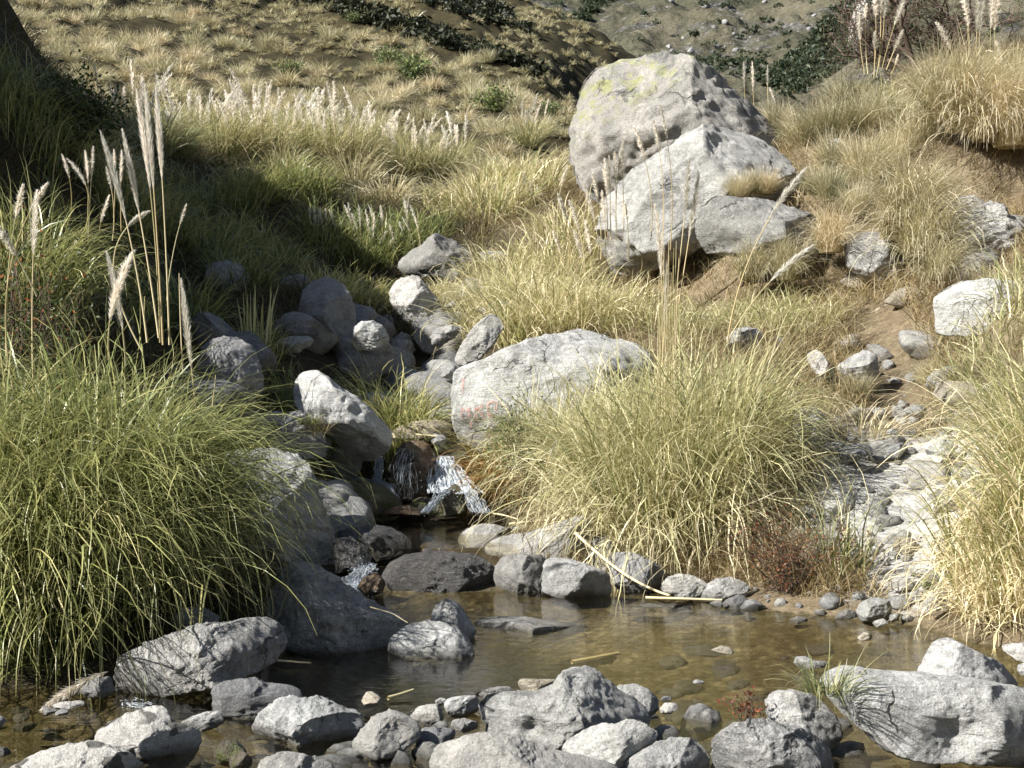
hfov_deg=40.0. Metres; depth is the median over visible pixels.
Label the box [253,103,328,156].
pampas grass
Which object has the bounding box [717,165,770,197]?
golden tussock
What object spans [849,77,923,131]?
golden tussock
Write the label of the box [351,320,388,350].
rock
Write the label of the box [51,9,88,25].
hill tussock
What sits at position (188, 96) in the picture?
pampas grass
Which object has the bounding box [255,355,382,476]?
pampas grass
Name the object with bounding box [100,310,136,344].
boulder
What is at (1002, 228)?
boulder
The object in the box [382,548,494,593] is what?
boulder
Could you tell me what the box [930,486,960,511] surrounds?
rock
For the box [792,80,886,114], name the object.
tussock
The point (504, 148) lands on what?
hill tussock
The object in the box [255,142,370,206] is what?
pampas grass
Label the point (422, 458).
boulder
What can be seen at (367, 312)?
boulder
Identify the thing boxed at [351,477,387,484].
boulder
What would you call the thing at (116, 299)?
pampas grass
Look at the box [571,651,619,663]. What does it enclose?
dry cane
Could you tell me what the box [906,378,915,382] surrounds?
stone
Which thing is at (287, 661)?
dry cane
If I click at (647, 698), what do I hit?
rock
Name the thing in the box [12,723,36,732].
cobble
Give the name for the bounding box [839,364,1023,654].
pampas grass
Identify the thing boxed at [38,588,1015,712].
stream water
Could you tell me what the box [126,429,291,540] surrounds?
pampas grass
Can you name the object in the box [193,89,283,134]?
pampas grass
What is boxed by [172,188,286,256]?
pampas grass
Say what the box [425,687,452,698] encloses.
river cobble
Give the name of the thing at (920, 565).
rock
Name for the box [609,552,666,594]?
boulder
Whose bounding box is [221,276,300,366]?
reed tuft
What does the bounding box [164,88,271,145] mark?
pampas grass
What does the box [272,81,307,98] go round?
hill tussock
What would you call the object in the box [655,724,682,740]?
stone
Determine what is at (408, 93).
hill tussock
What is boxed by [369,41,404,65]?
hillside bush
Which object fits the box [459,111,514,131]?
hill tussock
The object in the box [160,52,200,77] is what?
hill tussock
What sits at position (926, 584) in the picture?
leafy weed
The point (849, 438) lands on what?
stone
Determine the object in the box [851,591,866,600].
stone
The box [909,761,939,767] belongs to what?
river cobble
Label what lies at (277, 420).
boulder
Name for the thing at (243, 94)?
pampas grass
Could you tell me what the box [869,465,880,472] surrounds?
stone
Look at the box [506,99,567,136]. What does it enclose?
pampas grass
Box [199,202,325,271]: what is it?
pampas grass
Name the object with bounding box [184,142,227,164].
hill tussock
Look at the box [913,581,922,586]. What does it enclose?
stone
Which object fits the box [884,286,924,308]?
rock
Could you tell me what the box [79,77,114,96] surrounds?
hill tussock
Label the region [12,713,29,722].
cobble
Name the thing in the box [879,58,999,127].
golden tussock
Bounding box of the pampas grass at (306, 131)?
[264,95,370,166]
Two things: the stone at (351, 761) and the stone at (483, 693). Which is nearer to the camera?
the stone at (351, 761)
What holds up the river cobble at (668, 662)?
on the ground at (634, 662)
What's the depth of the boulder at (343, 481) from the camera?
11.20 m
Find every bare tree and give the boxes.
[811,0,1023,79]
[826,0,929,78]
[887,0,1023,75]
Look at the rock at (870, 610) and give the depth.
8.27 m
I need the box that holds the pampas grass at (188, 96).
[127,72,250,129]
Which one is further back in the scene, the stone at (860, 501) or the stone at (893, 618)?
the stone at (860, 501)
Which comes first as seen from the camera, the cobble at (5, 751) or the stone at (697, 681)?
the cobble at (5, 751)
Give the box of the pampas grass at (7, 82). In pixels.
[0,12,131,198]
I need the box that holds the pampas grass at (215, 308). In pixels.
[117,247,262,349]
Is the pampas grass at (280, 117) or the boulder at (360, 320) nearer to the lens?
the boulder at (360, 320)
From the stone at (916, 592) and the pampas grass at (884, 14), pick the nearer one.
the stone at (916, 592)
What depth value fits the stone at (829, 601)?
8.56 m
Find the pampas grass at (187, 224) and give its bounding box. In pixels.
[124,165,231,260]
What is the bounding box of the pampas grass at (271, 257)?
[238,228,335,277]
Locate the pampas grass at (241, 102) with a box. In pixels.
[201,83,304,162]
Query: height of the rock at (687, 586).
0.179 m
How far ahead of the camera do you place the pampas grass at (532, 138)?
42.63 m
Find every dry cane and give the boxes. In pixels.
[277,659,310,663]
[370,606,407,622]
[387,689,413,699]
[416,434,436,436]
[488,512,516,519]
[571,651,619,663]
[573,531,670,595]
[645,596,721,600]
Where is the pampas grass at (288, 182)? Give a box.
[198,133,346,201]
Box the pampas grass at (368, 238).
[262,175,479,275]
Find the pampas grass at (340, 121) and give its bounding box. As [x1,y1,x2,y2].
[279,81,396,165]
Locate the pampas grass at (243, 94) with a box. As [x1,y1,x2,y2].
[198,68,296,127]
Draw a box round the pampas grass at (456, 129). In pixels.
[407,111,509,166]
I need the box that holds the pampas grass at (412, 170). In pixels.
[360,117,452,179]
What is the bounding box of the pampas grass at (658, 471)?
[450,158,896,618]
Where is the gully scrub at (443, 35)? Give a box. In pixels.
[297,0,550,74]
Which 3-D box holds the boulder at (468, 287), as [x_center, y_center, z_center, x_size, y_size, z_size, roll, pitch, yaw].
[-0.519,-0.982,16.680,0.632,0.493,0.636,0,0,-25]
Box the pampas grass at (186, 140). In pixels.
[116,79,238,160]
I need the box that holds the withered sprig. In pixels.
[716,683,767,721]
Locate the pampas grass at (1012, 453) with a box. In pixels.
[868,303,1023,602]
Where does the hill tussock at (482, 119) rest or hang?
on the ground at (634, 662)
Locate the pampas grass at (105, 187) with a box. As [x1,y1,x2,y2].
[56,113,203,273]
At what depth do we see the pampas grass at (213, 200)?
18.91 m
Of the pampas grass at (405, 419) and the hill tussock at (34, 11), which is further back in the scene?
the hill tussock at (34, 11)
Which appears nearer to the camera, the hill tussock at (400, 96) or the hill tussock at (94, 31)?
the hill tussock at (400, 96)
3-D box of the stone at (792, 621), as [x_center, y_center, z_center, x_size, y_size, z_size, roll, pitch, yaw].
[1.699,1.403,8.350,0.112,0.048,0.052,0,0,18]
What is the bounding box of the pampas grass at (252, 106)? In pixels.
[221,86,276,122]
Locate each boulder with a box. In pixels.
[10,740,143,767]
[94,705,201,767]
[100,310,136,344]
[113,616,287,697]
[156,366,200,385]
[169,379,255,432]
[185,311,233,351]
[196,335,263,397]
[204,260,250,292]
[211,677,303,721]
[224,448,335,564]
[227,331,276,374]
[240,409,268,440]
[252,695,364,753]
[257,751,333,767]
[262,411,285,438]
[266,559,407,666]
[267,410,326,459]
[273,317,318,339]
[278,274,307,294]
[281,311,341,354]
[293,370,392,461]
[298,276,356,337]
[314,425,331,459]
[317,480,358,509]
[322,446,362,479]
[326,496,375,533]
[328,479,352,489]
[331,337,354,353]
[333,536,371,573]
[334,347,386,383]
[335,525,412,563]
[347,480,402,521]
[351,318,369,336]
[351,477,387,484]
[353,302,378,320]
[359,392,392,417]
[366,343,396,375]
[374,314,395,344]
[378,391,426,422]
[381,310,408,329]
[382,314,395,326]
[382,366,421,391]
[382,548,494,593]
[389,275,443,324]
[389,439,435,504]
[392,339,415,353]
[393,332,413,344]
[393,347,415,368]
[397,233,482,283]
[404,370,452,412]
[411,307,443,333]
[413,323,467,355]
[419,352,458,370]
[425,359,459,371]
[429,731,618,767]
[440,312,470,328]
[441,282,487,299]
[443,301,457,312]
[450,329,653,453]
[455,314,502,365]
[478,665,651,750]
[479,299,534,324]
[484,515,591,562]
[492,553,545,596]
[541,557,611,604]
[568,51,777,205]
[594,124,795,276]
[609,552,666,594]
[623,737,709,767]
[695,196,821,265]
[710,717,834,767]
[764,689,842,751]
[767,407,830,452]
[819,665,1023,767]
[844,231,903,284]
[917,637,1017,685]
[933,278,1023,337]
[934,194,1023,256]
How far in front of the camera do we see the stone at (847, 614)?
8.39 m
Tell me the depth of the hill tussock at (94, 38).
58.71 m
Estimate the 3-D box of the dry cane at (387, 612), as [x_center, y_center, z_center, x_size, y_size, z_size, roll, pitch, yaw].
[-0.632,1.184,7.228,0.203,0.079,0.011,0,0,14]
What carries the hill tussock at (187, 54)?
on the ground at (634, 662)
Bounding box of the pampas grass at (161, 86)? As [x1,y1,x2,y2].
[90,59,205,126]
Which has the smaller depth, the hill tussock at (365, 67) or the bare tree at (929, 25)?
the bare tree at (929, 25)
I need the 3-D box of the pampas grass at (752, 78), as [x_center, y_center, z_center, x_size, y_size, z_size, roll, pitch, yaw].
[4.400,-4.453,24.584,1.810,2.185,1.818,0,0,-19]
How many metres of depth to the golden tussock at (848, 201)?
16.40 m
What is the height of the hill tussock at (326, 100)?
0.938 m
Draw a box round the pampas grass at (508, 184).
[387,136,578,223]
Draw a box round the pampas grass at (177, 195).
[117,133,238,225]
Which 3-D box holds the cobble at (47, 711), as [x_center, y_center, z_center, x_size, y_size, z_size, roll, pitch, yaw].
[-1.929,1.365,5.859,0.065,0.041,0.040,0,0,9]
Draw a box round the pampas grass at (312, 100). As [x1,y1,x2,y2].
[252,87,368,142]
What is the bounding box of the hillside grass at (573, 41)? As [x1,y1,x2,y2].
[13,0,618,181]
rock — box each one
[170,606,219,630]
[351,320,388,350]
[352,709,420,762]
[387,619,474,668]
[392,420,451,440]
[408,703,443,727]
[415,727,455,746]
[416,542,455,552]
[428,484,466,517]
[429,325,460,346]
[429,406,451,423]
[431,599,476,638]
[434,438,470,472]
[444,695,479,717]
[458,523,510,546]
[518,678,554,690]
[562,719,657,767]
[590,536,627,573]
[617,683,658,716]
[661,573,706,600]
[687,47,694,52]
[698,577,749,600]
[721,19,728,24]
[726,327,762,351]
[766,337,801,353]
[768,525,810,546]
[801,539,826,558]
[807,350,837,386]
[821,525,847,546]
[834,340,862,355]
[836,350,878,386]
[836,444,873,461]
[837,546,873,565]
[840,271,872,290]
[844,407,873,424]
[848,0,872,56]
[856,597,891,624]
[864,439,903,460]
[867,344,893,362]
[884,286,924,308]
[884,442,906,458]
[893,536,916,554]
[898,330,942,359]
[904,404,927,418]
[905,459,948,486]
[913,544,948,576]
[924,438,957,454]
[925,365,956,390]
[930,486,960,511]
[932,380,978,409]
[941,252,998,285]
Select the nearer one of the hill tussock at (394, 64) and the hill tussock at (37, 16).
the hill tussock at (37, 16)
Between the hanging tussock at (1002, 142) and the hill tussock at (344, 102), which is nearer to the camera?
the hanging tussock at (1002, 142)
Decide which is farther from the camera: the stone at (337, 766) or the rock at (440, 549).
the rock at (440, 549)
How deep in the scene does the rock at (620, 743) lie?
5.06 m
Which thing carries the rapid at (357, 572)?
on the stream water at (570, 598)
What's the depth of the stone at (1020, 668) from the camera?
6.20 m
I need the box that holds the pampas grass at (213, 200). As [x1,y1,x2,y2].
[145,151,267,223]
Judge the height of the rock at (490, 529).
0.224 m
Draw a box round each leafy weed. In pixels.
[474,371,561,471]
[912,571,941,589]
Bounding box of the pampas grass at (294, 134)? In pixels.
[209,81,331,163]
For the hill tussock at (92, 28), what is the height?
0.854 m
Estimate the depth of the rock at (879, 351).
13.23 m
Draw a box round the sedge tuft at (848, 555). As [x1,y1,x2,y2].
[779,476,932,584]
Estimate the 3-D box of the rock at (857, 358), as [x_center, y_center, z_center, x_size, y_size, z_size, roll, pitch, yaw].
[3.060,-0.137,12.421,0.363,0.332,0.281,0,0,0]
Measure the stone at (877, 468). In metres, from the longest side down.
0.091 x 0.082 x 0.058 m
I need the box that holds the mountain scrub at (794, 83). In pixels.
[533,0,999,97]
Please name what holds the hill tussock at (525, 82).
on the ground at (634, 662)
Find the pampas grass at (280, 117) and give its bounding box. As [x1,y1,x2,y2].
[221,90,301,128]
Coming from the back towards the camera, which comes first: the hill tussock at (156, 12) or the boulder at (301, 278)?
the hill tussock at (156, 12)
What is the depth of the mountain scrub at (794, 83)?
247.35 m
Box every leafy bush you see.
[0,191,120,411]
[18,49,144,149]
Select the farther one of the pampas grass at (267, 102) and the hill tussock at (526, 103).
the hill tussock at (526, 103)
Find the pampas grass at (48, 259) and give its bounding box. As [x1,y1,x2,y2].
[0,146,186,371]
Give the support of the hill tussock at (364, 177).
on the ground at (634, 662)
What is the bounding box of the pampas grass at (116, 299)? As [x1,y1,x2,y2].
[0,84,379,649]
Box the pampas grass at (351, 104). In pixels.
[325,87,431,147]
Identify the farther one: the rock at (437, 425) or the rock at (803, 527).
the rock at (437, 425)
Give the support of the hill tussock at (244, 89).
on the ground at (634, 662)
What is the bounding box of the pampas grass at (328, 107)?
[272,101,373,144]
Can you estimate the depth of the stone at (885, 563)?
9.12 m
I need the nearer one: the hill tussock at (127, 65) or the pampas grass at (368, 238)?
the pampas grass at (368, 238)
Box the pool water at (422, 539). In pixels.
[329,517,524,548]
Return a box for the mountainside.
[530,0,1023,124]
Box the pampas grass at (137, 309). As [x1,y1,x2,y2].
[55,234,209,354]
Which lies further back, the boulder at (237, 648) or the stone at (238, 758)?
the boulder at (237, 648)
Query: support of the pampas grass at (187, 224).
on the ground at (634, 662)
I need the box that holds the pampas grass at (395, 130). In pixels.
[369,111,436,170]
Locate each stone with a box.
[79,676,114,698]
[181,711,223,731]
[213,739,246,766]
[229,749,252,767]
[275,336,313,354]
[317,754,365,767]
[325,741,352,754]
[326,759,350,767]
[334,765,347,767]
[336,748,368,767]
[357,574,385,596]
[362,691,382,706]
[370,746,411,767]
[385,505,420,516]
[390,750,413,767]
[409,497,431,513]
[411,741,436,767]
[431,433,447,444]
[431,721,448,727]
[432,317,454,323]
[435,698,445,705]
[441,365,456,378]
[451,718,477,732]
[475,686,513,697]
[649,714,661,728]
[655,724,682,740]
[660,703,677,713]
[661,695,671,701]
[679,703,712,741]
[693,679,703,683]
[697,709,722,739]
[710,601,722,609]
[711,645,731,653]
[722,594,747,614]
[740,599,765,613]
[742,612,751,621]
[750,587,757,593]
[774,598,786,606]
[789,616,807,624]
[794,656,829,668]
[795,602,801,607]
[806,518,817,525]
[814,609,824,615]
[819,592,843,609]
[822,442,843,454]
[824,516,835,522]
[827,522,848,530]
[831,741,871,767]
[835,609,855,619]
[838,718,853,738]
[842,333,859,340]
[845,436,856,440]
[848,461,858,467]
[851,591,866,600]
[856,464,866,472]
[857,499,864,503]
[857,632,871,640]
[861,539,872,545]
[862,501,888,517]
[865,547,876,556]
[867,488,874,492]
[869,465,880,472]
[870,454,885,464]
[872,409,887,419]
[872,497,889,501]
[873,619,888,627]
[874,466,881,471]
[874,514,901,527]
[877,488,891,496]
[878,388,886,392]
[881,360,894,369]
[882,556,890,561]
[882,561,889,565]
[884,534,895,543]
[886,428,898,436]
[887,550,897,555]
[887,596,914,610]
[889,377,900,383]
[889,484,898,488]
[889,613,899,621]
[890,577,913,590]
[892,408,903,415]
[892,433,904,441]
[895,417,906,423]
[897,399,908,408]
[897,529,910,536]
[900,555,912,561]
[900,614,913,622]
[904,372,916,378]
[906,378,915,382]
[906,446,915,454]
[909,416,918,423]
[909,589,922,599]
[910,481,922,489]
[911,479,925,490]
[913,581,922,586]
[922,571,945,583]
[923,595,945,610]
[931,535,946,545]
[933,415,950,424]
[943,452,956,458]
[955,460,965,467]
[1001,642,1023,662]
[1017,663,1023,675]
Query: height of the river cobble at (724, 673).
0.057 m
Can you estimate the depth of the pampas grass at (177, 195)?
17.28 m
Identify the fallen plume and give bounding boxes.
[39,671,107,711]
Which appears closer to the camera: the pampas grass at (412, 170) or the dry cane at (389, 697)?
the dry cane at (389, 697)
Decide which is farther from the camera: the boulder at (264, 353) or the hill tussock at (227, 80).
the hill tussock at (227, 80)
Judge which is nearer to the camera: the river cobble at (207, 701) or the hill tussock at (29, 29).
the river cobble at (207, 701)
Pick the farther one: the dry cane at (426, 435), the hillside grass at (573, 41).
the hillside grass at (573, 41)
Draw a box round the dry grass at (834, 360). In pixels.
[442,34,1023,602]
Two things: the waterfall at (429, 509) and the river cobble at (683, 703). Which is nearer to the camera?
the river cobble at (683, 703)
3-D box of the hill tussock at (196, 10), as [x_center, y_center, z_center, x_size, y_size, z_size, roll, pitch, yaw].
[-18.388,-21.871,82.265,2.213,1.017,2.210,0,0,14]
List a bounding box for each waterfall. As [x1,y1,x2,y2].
[372,455,398,496]
[385,446,421,499]
[388,455,515,499]
[420,488,457,517]
[462,487,492,515]
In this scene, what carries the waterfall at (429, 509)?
on the pool water at (422, 539)
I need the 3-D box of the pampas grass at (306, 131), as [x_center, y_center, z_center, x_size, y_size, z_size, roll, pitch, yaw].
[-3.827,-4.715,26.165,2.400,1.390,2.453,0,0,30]
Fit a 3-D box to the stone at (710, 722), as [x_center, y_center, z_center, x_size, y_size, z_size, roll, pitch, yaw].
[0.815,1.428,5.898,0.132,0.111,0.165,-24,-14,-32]
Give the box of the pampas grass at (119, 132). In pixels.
[52,63,176,197]
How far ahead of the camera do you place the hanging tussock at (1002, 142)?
16.78 m
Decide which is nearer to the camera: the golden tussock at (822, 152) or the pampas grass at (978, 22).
the golden tussock at (822, 152)
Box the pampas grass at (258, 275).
[174,229,308,300]
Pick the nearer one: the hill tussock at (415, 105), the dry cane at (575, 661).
the dry cane at (575, 661)
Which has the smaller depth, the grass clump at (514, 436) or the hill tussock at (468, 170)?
the grass clump at (514, 436)
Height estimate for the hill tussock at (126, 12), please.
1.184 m
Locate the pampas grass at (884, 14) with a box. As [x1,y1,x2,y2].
[805,0,918,119]
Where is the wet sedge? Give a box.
[420,427,555,519]
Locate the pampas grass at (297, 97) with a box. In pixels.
[245,87,320,122]
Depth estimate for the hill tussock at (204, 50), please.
64.43 m
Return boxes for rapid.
[119,688,152,710]
[341,556,377,596]
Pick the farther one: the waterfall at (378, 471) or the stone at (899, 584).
the waterfall at (378, 471)
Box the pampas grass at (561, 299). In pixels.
[405,103,723,360]
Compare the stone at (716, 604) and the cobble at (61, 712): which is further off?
the stone at (716, 604)
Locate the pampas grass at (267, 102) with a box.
[245,83,295,120]
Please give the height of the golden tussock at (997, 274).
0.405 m
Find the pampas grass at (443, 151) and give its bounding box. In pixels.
[397,119,494,181]
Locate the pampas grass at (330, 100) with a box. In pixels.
[296,82,396,149]
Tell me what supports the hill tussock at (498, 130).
on the ground at (634, 662)
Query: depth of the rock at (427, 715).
5.78 m
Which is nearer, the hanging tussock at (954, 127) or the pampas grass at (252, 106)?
the hanging tussock at (954, 127)
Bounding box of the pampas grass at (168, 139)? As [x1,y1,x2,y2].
[104,74,217,156]
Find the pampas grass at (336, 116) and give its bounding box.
[327,108,376,142]
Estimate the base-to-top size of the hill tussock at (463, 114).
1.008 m
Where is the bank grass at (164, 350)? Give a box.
[0,0,512,660]
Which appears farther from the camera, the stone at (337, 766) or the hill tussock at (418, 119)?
the hill tussock at (418, 119)
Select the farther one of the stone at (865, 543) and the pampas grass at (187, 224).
the pampas grass at (187, 224)
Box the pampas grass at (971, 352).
[897,223,1023,480]
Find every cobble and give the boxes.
[0,716,5,727]
[0,746,10,756]
[1,761,19,767]
[11,707,31,715]
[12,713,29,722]
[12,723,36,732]
[43,706,56,715]
[44,731,57,739]
[53,700,84,708]
[55,709,67,715]
[174,711,182,715]
[186,754,204,767]
[192,704,208,714]
[202,696,212,708]
[244,672,258,678]
[246,734,261,740]
[250,758,260,767]
[257,671,285,683]
[263,741,304,753]
[282,672,309,687]
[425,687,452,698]
[442,710,460,724]
[659,655,685,670]
[660,688,682,698]
[664,707,688,724]
[671,700,697,707]
[673,679,703,694]
[682,644,721,656]
[700,742,712,752]
[710,659,736,672]
[713,669,735,677]
[723,718,744,727]
[726,679,749,689]
[748,695,765,701]
[754,707,765,712]
[805,644,833,655]
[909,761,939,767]
[911,654,923,662]
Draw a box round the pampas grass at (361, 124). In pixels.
[310,103,402,162]
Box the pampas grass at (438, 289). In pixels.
[385,265,481,304]
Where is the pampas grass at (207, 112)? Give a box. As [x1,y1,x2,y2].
[130,88,263,160]
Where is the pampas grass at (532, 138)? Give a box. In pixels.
[491,93,568,148]
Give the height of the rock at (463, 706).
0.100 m
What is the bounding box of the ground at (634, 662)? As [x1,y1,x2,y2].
[0,0,1023,767]
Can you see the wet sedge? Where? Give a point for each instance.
(484, 475)
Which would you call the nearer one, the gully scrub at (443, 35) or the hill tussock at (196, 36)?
the hill tussock at (196, 36)
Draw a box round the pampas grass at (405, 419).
[316,346,477,480]
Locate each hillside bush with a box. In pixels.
[273,56,308,74]
[344,9,362,22]
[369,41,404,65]
[389,49,435,81]
[468,80,520,112]
[538,100,570,114]
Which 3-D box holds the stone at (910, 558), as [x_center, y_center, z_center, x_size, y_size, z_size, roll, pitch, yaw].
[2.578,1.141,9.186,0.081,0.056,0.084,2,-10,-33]
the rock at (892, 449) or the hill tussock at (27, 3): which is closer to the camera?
the rock at (892, 449)
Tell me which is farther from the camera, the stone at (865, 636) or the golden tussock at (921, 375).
the golden tussock at (921, 375)
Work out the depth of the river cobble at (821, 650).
7.96 m
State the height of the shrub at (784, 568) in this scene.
0.731 m
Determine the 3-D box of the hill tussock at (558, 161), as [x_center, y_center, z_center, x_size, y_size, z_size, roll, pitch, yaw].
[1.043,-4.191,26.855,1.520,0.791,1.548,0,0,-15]
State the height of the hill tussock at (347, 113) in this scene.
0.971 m
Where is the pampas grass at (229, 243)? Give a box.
[157,195,286,265]
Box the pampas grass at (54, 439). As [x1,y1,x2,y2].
[0,182,321,726]
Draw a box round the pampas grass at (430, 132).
[368,112,479,182]
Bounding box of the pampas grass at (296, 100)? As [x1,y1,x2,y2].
[289,94,319,127]
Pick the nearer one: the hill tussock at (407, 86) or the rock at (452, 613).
the rock at (452, 613)
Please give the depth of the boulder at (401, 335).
14.89 m
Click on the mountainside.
(622, 24)
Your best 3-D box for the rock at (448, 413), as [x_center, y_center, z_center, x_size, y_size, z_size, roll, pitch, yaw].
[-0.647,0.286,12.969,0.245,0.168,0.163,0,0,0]
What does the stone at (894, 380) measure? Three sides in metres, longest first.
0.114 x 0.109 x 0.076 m
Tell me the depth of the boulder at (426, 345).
14.87 m
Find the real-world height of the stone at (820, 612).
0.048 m
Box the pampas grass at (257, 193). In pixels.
[172,144,313,222]
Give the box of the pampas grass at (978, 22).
[925,0,1023,65]
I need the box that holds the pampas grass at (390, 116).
[335,101,427,168]
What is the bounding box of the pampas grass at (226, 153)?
[162,76,295,165]
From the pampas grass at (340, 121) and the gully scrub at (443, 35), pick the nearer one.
the pampas grass at (340, 121)
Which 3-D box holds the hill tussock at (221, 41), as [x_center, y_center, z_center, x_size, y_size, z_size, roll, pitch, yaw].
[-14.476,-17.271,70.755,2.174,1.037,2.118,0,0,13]
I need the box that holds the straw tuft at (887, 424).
[817,394,930,458]
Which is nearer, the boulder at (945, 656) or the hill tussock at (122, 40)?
the boulder at (945, 656)
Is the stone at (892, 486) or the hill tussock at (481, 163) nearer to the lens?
the stone at (892, 486)
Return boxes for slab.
[474,616,587,644]
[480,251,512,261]
[620,603,690,616]
[780,487,854,518]
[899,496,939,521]
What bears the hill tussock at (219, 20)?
on the ground at (634, 662)
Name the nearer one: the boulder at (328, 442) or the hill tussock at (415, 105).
the boulder at (328, 442)
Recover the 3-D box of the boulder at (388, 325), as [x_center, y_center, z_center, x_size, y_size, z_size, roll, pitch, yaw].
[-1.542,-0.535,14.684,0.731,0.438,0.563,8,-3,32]
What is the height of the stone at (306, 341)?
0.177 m
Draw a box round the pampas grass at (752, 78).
[741,61,791,144]
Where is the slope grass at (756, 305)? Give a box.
[582,281,880,348]
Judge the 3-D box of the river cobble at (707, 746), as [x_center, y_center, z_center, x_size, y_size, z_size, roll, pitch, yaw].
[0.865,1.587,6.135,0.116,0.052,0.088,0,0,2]
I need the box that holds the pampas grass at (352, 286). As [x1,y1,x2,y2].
[284,252,441,314]
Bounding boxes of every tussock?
[10,1,44,26]
[11,2,27,20]
[15,0,46,7]
[15,7,47,24]
[15,12,45,44]
[23,7,48,18]
[30,0,58,11]
[30,17,60,29]
[30,26,67,45]
[30,29,73,71]
[38,33,84,54]
[40,46,59,65]
[41,21,73,38]
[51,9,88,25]
[52,46,91,62]
[56,0,86,8]
[59,38,97,57]
[61,52,120,87]
[69,30,80,41]
[70,2,108,24]
[72,35,110,54]
[73,28,112,43]
[75,22,114,38]
[77,76,111,100]
[79,0,104,8]
[79,21,105,33]
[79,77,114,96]
[82,30,112,45]
[84,38,115,53]
[89,66,123,80]
[93,46,128,65]
[99,31,133,46]
[101,36,132,56]
[105,58,163,83]
[107,26,146,46]
[109,4,134,19]
[110,27,146,42]
[114,51,143,74]
[118,73,171,102]
[119,74,171,98]
[120,2,146,18]
[123,38,158,53]
[126,28,167,52]
[128,52,156,67]
[132,50,182,75]
[134,41,178,62]
[140,26,178,45]
[145,8,169,20]
[145,75,201,102]
[149,0,177,12]
[156,4,190,20]
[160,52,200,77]
[165,9,203,22]
[167,12,199,26]
[168,71,200,87]
[169,40,210,57]
[174,45,207,61]
[175,80,207,103]
[177,25,212,43]
[181,2,209,16]
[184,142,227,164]
[185,39,221,57]
[188,12,225,27]
[189,49,227,70]
[192,9,227,31]
[196,67,226,82]
[207,72,252,91]
[208,74,253,93]
[210,30,239,48]
[215,139,330,181]
[216,79,256,100]
[221,59,262,79]
[225,61,259,79]
[227,23,259,35]
[228,35,254,49]
[238,73,267,90]
[238,133,322,173]
[239,74,271,96]
[241,85,292,105]
[248,92,303,117]
[252,30,284,45]
[252,38,278,52]
[263,65,312,85]
[270,41,300,58]
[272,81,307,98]
[279,56,318,75]
[281,97,323,113]
[283,86,338,104]
[284,87,303,103]
[302,70,331,87]
[303,62,335,77]
[307,58,344,76]
[307,120,406,178]
[314,86,346,105]
[314,141,409,188]
[315,25,343,40]
[316,80,349,93]
[325,105,362,125]
[326,78,371,99]
[327,78,360,93]
[336,92,366,107]
[338,98,386,115]
[339,165,433,205]
[347,27,374,40]
[347,57,384,72]
[352,83,403,106]
[354,40,381,52]
[356,84,384,94]
[358,87,400,109]
[361,103,408,124]
[362,75,391,91]
[363,114,403,130]
[365,57,402,77]
[369,71,394,83]
[371,81,414,102]
[373,28,406,46]
[381,56,407,73]
[386,77,420,94]
[389,85,418,94]
[396,95,449,126]
[397,95,431,110]
[397,99,453,118]
[404,40,432,55]
[416,71,454,89]
[421,89,452,106]
[421,126,442,140]
[422,70,447,84]
[425,158,517,192]
[430,56,465,76]
[449,105,484,122]
[450,56,480,70]
[450,67,491,86]
[450,74,488,99]
[451,146,513,176]
[452,64,478,80]
[453,51,484,65]
[454,91,489,108]
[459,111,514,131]
[469,112,495,125]
[472,48,501,63]
[474,45,499,62]
[476,132,528,158]
[481,118,516,135]
[488,77,520,90]
[491,148,541,172]
[494,80,526,94]
[494,93,536,116]
[496,84,539,105]
[502,86,539,101]
[506,104,541,125]
[510,72,540,85]
[511,85,539,105]
[518,157,573,175]
[519,89,539,103]
[521,114,565,134]
[522,100,542,111]
[533,149,569,169]
[541,150,573,171]
[548,143,569,156]
[551,97,576,108]
[554,99,575,121]
[707,227,803,288]
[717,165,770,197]
[737,222,845,282]
[739,161,797,194]
[755,92,804,130]
[756,91,857,146]
[773,104,801,139]
[778,87,881,141]
[783,190,891,253]
[791,124,866,171]
[791,158,852,196]
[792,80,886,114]
[800,160,870,202]
[803,218,854,249]
[807,63,890,112]
[816,125,913,177]
[819,122,998,238]
[820,174,889,215]
[822,126,924,199]
[826,83,913,138]
[827,367,884,397]
[829,161,1020,281]
[829,174,935,244]
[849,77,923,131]
[851,111,943,161]
[855,23,1019,133]
[875,96,960,145]
[878,6,1023,139]
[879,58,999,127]
[881,51,949,104]
[885,216,1006,296]
[892,322,939,358]
[899,41,1023,163]
[900,355,948,384]
[904,156,966,200]
[910,38,1016,79]
[920,54,1023,160]
[952,57,1019,97]
[967,33,1023,84]
[967,261,1022,280]
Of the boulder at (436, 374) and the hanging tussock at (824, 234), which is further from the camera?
the hanging tussock at (824, 234)
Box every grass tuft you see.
[291,412,329,429]
[298,417,339,438]
[761,643,899,723]
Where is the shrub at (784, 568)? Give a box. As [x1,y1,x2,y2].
[708,484,871,594]
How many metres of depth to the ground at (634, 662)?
9.64 m

